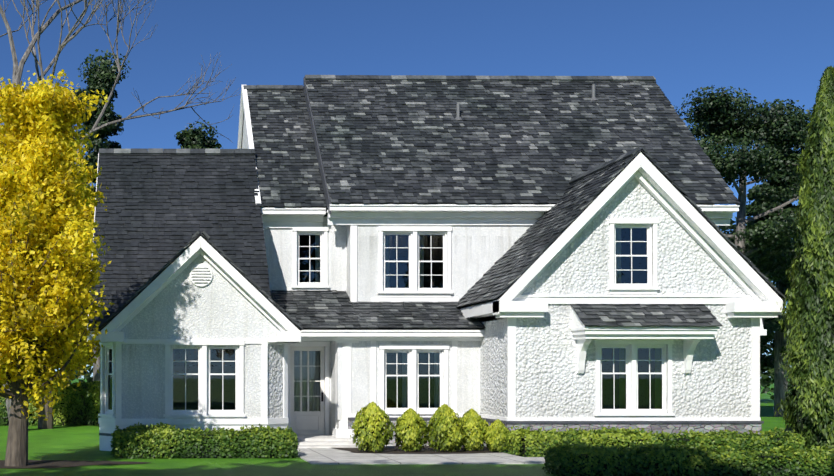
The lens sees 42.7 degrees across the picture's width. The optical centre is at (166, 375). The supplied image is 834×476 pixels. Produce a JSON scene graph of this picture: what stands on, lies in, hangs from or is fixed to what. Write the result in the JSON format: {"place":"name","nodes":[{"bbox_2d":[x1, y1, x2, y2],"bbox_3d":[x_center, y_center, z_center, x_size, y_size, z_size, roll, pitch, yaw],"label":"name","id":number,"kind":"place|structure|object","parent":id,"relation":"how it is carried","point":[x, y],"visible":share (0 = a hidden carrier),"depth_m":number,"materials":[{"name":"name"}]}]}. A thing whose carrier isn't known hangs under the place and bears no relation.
{"place":"outdoors","nodes":[
{"label":"outdoors","id":0,"kind":"place"},
{"bbox_2d":[100,255,280,418],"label":"stucco house","id":1,"kind":"structure","parent":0,"point":[181,305],"depth_m":23.78,"materials":[{"name":"white paint"}]},
{"bbox_2d":[290,346,324,434],"bbox_3d":[3.727,0.396,26.944,0.920,2.340,0.057,0,0,-1],"label":"house door","id":2,"kind":"structure","parent":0,"point":[307,422],"depth_m":26.93,"materials":[{"name":"white wood"}]},
{"bbox_2d":[335,343,351,428],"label":"porch column","id":3,"kind":"structure","parent":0,"point":[346,380],"depth_m":25.86,"materials":[{"name":"white wood"}]},
{"bbox_2d":[108,228,661,410],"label":"window panes","id":4,"kind":"structure","parent":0,"point":[424,389],"depth_m":24.35,"materials":[{"name":"clear glass"}]},
{"bbox_2d":[0,378,791,475],"bbox_3d":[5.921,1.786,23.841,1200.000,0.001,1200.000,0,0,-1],"label":"lawn","id":5,"kind":"structure","parent":0,"point":[80,443],"depth_m":20.16,"materials":[{"name":"green plant"}]},
{"bbox_2d":[0,378,99,425],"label":"hedge","id":6,"kind":"object","parent":5,"relation":"on","point":[80,406],"visible":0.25,"depth_m":36.13,"materials":[{"name":"green plant"}]},
{"bbox_2d":[0,0,127,418],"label":"bare tree","id":7,"kind":"object","parent":5,"relation":"on","point":[17,74],"visible":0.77,"depth_m":34.51,"materials":[{"name":"grey plant"}]},
{"bbox_2d":[38,130,99,428],"bbox_3d":[-3.890,-3.376,34.164,6.193,10.330,6.223,0,0,-1],"label":"yellow tree","id":8,"kind":"object","parent":5,"relation":"on","point":[45,424],"visible":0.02,"depth_m":34.04,"materials":[{"name":"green plant"}]},
{"bbox_2d":[59,183,92,381],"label":"pine tree","id":9,"kind":"object","parent":5,"relation":"on","point":[67,379],"depth_m":50.50,"materials":[{"name":"grey plant"}]},
{"bbox_2d":[0,460,151,467],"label":"mulch bed","id":10,"kind":"object","parent":5,"relation":"on","point":[50,463],"visible":0.92,"depth_m":20.48,"materials":[{"name":"brown soil"}]},
{"bbox_2d":[0,69,113,465],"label":"yellow tree","id":11,"kind":"object","parent":10,"relation":"on","point":[46,298],"visible":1,"depth_m":19.47,"materials":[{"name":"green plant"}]},
{"bbox_2d":[70,360,92,383],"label":"distant trees belt","id":12,"kind":"object","parent":5,"relation":"on","point":[88,378],"depth_m":60.55,"materials":[{"name":"green plant"}]},
{"bbox_2d":[72,49,130,386],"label":"pine tree","id":13,"kind":"object","parent":5,"relation":"on","point":[102,76],"visible":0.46,"depth_m":43.20,"materials":[{"name":"green plant"}]},
{"bbox_2d":[12,0,240,142],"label":"bare tree","id":14,"kind":"object","parent":5,"relation":"on","point":[94,128],"visible":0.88,"depth_m":36.09,"materials":[{"name":"grey plant"}]},
{"bbox_2d":[174,120,221,148],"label":"pine tree","id":15,"kind":"object","parent":5,"relation":"on","point":[187,138],"visible":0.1,"depth_m":44.21,"materials":[{"name":"green plant"}]},
{"bbox_2d":[110,422,299,458],"bbox_3d":[0.839,1.423,22.217,4.142,0.799,1.180,0,0,-1],"label":"hedge","id":16,"kind":"object","parent":5,"relation":"on","point":[157,441],"visible":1,"depth_m":21.84,"materials":[{"name":"green plant"}]},
{"bbox_2d":[297,437,394,447],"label":"door steps","id":17,"kind":"structure","parent":5,"relation":"on","point":[324,442],"depth_m":24.97,"materials":[{"name":"concrete"}]},
{"bbox_2d":[335,446,501,453],"bbox_3d":[5.987,1.744,24.032,4.093,0.001,2.639,0,0,-1],"label":"garden bed","id":18,"kind":"object","parent":5,"relation":"on","point":[427,450],"visible":0.43,"depth_m":23.32,"materials":[{"name":"brown soil"}]},
{"bbox_2d":[347,401,396,451],"bbox_3d":[4.705,1.245,23.226,1.064,1.322,1.107,0,0,-1],"label":"conical shrub","id":19,"kind":"object","parent":18,"relation":"on","point":[370,427],"visible":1,"depth_m":22.99,"materials":[{"name":"green plant"}]},
{"bbox_2d":[393,408,433,450],"bbox_3d":[5.676,1.320,23.412,0.930,1.172,0.926,0,0,-1],"label":"conical shrub","id":20,"kind":"object","parent":18,"relation":"on","point":[411,426],"visible":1,"depth_m":23.15,"materials":[{"name":"green plant"}]},
{"bbox_2d":[423,404,464,451],"bbox_3d":[6.402,1.269,23.275,0.977,1.274,1.026,0,0,-1],"label":"conical shrub","id":21,"kind":"object","parent":18,"relation":"on","point":[444,427],"visible":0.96,"depth_m":23.06,"materials":[{"name":"green plant"}]},
{"bbox_2d":[457,408,488,450],"bbox_3d":[7.101,1.330,23.544,0.854,1.153,0.854,0,0,-1],"label":"conical shrub","id":22,"kind":"object","parent":18,"relation":"on","point":[475,425],"visible":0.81,"depth_m":23.30,"materials":[{"name":"green plant"}]},
{"bbox_2d":[484,419,512,451],"bbox_3d":[7.565,1.445,23.247,0.716,0.922,0.666,0,0,-1],"label":"conical shrub","id":23,"kind":"object","parent":18,"relation":"on","point":[496,431],"visible":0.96,"depth_m":23.06,"materials":[{"name":"green plant"}]},
{"bbox_2d":[297,445,547,463],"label":"concrete path","id":24,"kind":"structure","parent":5,"relation":"on","point":[323,456],"depth_m":21.50,"materials":[{"name":"grey concrete"}]},
{"bbox_2d":[87,85,782,451],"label":"house trim","id":25,"kind":"structure","parent":5,"relation":"on","point":[759,301],"depth_m":23.86,"materials":[{"name":"white wood"}]},
{"bbox_2d":[190,264,212,286],"bbox_3d":[0.802,-2.354,23.745,0.540,0.540,0.090,0,0,-1],"label":"gable vent","id":26,"kind":"object","parent":25,"relation":"attached to","point":[201,275],"visible":0.92,"depth_m":23.74,"materials":[{"name":"white wood"}]},
{"bbox_2d":[504,426,805,456],"bbox_3d":[10.817,1.467,22.569,6.437,0.711,1.233,0,0,-1],"label":"hedge","id":27,"kind":"object","parent":5,"relation":"on","point":[527,442],"visible":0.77,"depth_m":22.18,"materials":[{"name":"green plant"}]},
{"bbox_2d":[542,438,833,475],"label":"hedge","id":28,"kind":"object","parent":5,"relation":"on","point":[677,460],"visible":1,"depth_m":18.00,"materials":[{"name":"green plant"}]},
{"bbox_2d":[674,85,812,281],"bbox_3d":[21.598,-4.369,37.847,10.009,12.335,7.902,0,0,-1],"label":"pine tree","id":29,"kind":"object","parent":5,"relation":"on","point":[723,119],"visible":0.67,"depth_m":36.95,"materials":[{"name":"green plant"}]},
{"bbox_2d":[720,213,791,399],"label":"distant trees belt","id":30,"kind":"object","parent":5,"relation":"on","point":[766,380],"depth_m":65.33,"materials":[{"name":"green plant"}]},
{"bbox_2d":[746,127,808,416],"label":"pine tree","id":31,"kind":"object","parent":5,"relation":"on","point":[778,344],"visible":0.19,"depth_m":43.97,"materials":[{"name":"green plant"}]},
{"bbox_2d":[774,66,833,448],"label":"cypress tree","id":32,"kind":"object","parent":5,"relation":"on","point":[809,398],"visible":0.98,"depth_m":22.67,"materials":[{"name":"green plant"}]},
{"bbox_2d":[0,0,833,378],"label":"sky","id":33,"kind":"structure","parent":0,"point":[772,50],"materials":[{"name":"blue"}]},
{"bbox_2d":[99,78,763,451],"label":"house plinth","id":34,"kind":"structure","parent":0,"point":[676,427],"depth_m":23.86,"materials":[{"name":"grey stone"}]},
{"bbox_2d":[89,75,786,330],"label":"house roof slates","id":35,"kind":"object","parent":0,"point":[568,147],"visible":0.71,"depth_m":27.70,"materials":[{"name":"grey stone"}]},
{"bbox_2d":[455,84,598,119],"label":"roof vent pipes","id":36,"kind":"object","parent":35,"relation":"on","point":[593,98],"visible":0.6,"depth_m":30.18,"materials":[{"name":"grey metal"}]},
{"bbox_2d":[294,228,661,410],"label":"house curtains","id":37,"kind":"object","parent":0,"point":[622,392],"depth_m":27.01,"materials":[{"name":"white fabric"}]},
{"bbox_2d":[242,117,714,434],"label":"house wall","id":38,"kind":"structure","parent":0,"point":[480,253],"depth_m":26.96,"materials":[{"name":"white wood"}]},
{"bbox_2d":[268,177,750,417],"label":"house wall","id":39,"kind":"structure","parent":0,"point":[551,382],"depth_m":23.90,"materials":[{"name":"white paint"}]},
{"bbox_2d":[784,425,796,432],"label":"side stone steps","id":40,"kind":"structure","parent":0,"point":[787,428],"depth_m":25.83,"materials":[{"name":"grey stone"}]}
]}

